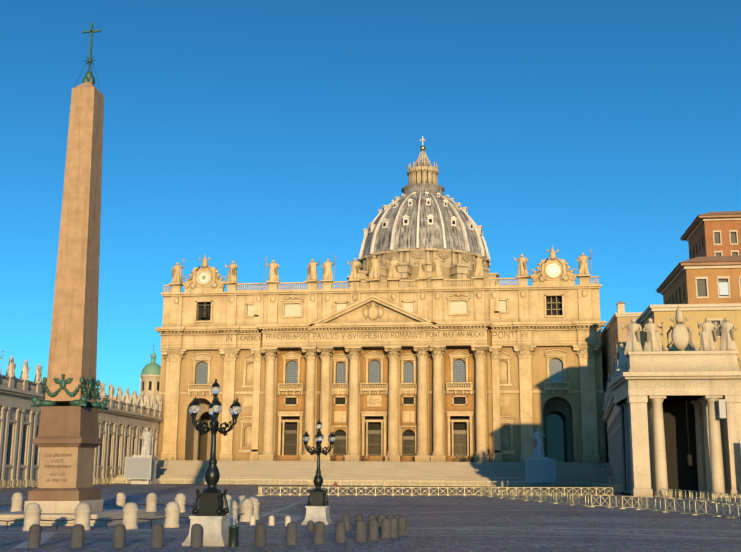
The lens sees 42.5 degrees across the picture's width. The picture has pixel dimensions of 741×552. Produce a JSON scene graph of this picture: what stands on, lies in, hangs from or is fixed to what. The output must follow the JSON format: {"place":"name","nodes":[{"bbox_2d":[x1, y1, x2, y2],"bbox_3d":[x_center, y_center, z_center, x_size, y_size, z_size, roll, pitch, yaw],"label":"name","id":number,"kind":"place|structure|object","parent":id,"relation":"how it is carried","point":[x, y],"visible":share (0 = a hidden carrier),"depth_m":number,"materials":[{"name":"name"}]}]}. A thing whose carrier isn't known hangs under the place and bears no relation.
{"place":"outdoors","nodes":[
{"label":"outdoors","id":0,"kind":"place"},
{"bbox_2d":[0,483,740,551],"bbox_3d":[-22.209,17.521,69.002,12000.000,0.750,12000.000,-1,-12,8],"label":"ground","id":1,"kind":"structure","parent":0,"point":[505,536],"depth_m":61.03,"materials":[{"name":"grey stone"}]},
{"bbox_2d":[0,351,162,487],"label":"colonnade","id":2,"kind":"object","parent":1,"relation":"on","point":[124,425],"visible":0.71,"depth_m":171.98,"materials":[{"name":"white stone"}]},
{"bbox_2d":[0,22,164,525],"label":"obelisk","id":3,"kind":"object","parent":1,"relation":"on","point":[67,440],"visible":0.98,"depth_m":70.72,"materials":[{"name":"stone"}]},
{"bbox_2d":[0,492,259,530],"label":"bollards","id":4,"kind":"object","parent":1,"relation":"on","point":[244,508],"visible":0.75,"depth_m":59.64,"materials":[{"name":"stone"}]},
{"bbox_2d":[113,349,160,408],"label":"domed tower","id":5,"kind":"structure","parent":1,"relation":"on","point":[150,378],"depth_m":288.25,"materials":[{"name":"stone"}]},
{"bbox_2d":[182,379,240,545],"bbox_3d":[-6.827,7.981,41.236,2.474,7.076,2.338,-1,-12,8],"label":"lamp post","id":6,"kind":"object","parent":1,"relation":"on","point":[211,517],"visible":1,"depth_m":40.66,"materials":[{"name":"metal"}]},
{"bbox_2d":[27,513,407,547],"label":"bollards","id":7,"kind":"object","parent":1,"relation":"on","point":[388,526],"visible":0.94,"depth_m":40.67,"materials":[{"name":"stone"}]},
{"bbox_2d":[302,419,335,524],"bbox_3d":[-3.395,12.711,62.041,2.322,6.733,2.286,-1,-12,8],"label":"lamp post","id":8,"kind":"object","parent":1,"relation":"on","point":[317,508],"visible":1,"depth_m":61.46,"materials":[{"name":"metal"}]},
{"bbox_2d":[108,460,614,487],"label":"steps","id":9,"kind":"structure","parent":1,"relation":"on","point":[296,472],"depth_m":214.53,"materials":[{"name":"beige stone"}]},
{"bbox_2d":[155,246,605,462],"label":"basilica facade","id":10,"kind":"structure","parent":9,"relation":"on","point":[477,371],"depth_m":243.75,"materials":[{"name":"beige stone"}]},
{"bbox_2d":[0,485,740,547],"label":"paving strips","id":11,"kind":"object","parent":1,"relation":"on","point":[45,536],"visible":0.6,"depth_m":54.10,"materials":[{"name":"stone"}]},
{"bbox_2d":[1,478,740,517],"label":"crowd barriers","id":12,"kind":"object","parent":1,"relation":"on","point":[731,503],"visible":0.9,"depth_m":115.57,"materials":[{"name":"paint"}]},
{"bbox_2d":[347,136,499,287],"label":"basilica dome","id":13,"kind":"structure","parent":1,"relation":"on","point":[424,217],"depth_m":371.23,"materials":[{"name":"grey stone"}]},
{"bbox_2d":[546,414,563,461],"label":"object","id":14,"kind":"structure","parent":1,"relation":"on","point":[555,441],"depth_m":295.78,"materials":[{"name":"stone"}]},
{"bbox_2d":[602,344,626,490],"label":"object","id":15,"kind":"object","parent":1,"relation":"on","point":[612,416],"visible":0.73,"depth_m":178.02,"materials":[{"name":"white stone"}]},
{"bbox_2d":[601,301,642,462],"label":"building","id":16,"kind":"structure","parent":1,"relation":"on","point":[613,333],"depth_m":227.48,"materials":[{"name":"grey stone"}]},
{"bbox_2d":[608,305,740,497],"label":"colonnade pavilion","id":17,"kind":"structure","parent":1,"relation":"on","point":[680,412],"depth_m":125.35,"materials":[{"name":"stone"}]},
{"bbox_2d":[635,303,740,367],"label":"yellow palace","id":18,"kind":"structure","parent":1,"relation":"on","point":[694,313],"depth_m":138.23,"materials":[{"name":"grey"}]},
{"bbox_2d":[656,256,740,303],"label":"building","id":19,"kind":"structure","parent":1,"relation":"on","point":[708,280],"depth_m":154.94,"materials":[{"name":"orange paint"}]},
{"bbox_2d":[680,211,740,258],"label":"palace apartments","id":20,"kind":"structure","parent":1,"relation":"on","point":[708,234],"depth_m":200.77,"materials":[{"name":"brick"}]},
{"bbox_2d":[0,0,740,395],"label":"sky","id":21,"kind":"structure","parent":0,"point":[243,132],"materials":[{"name":"blue"}]}
]}

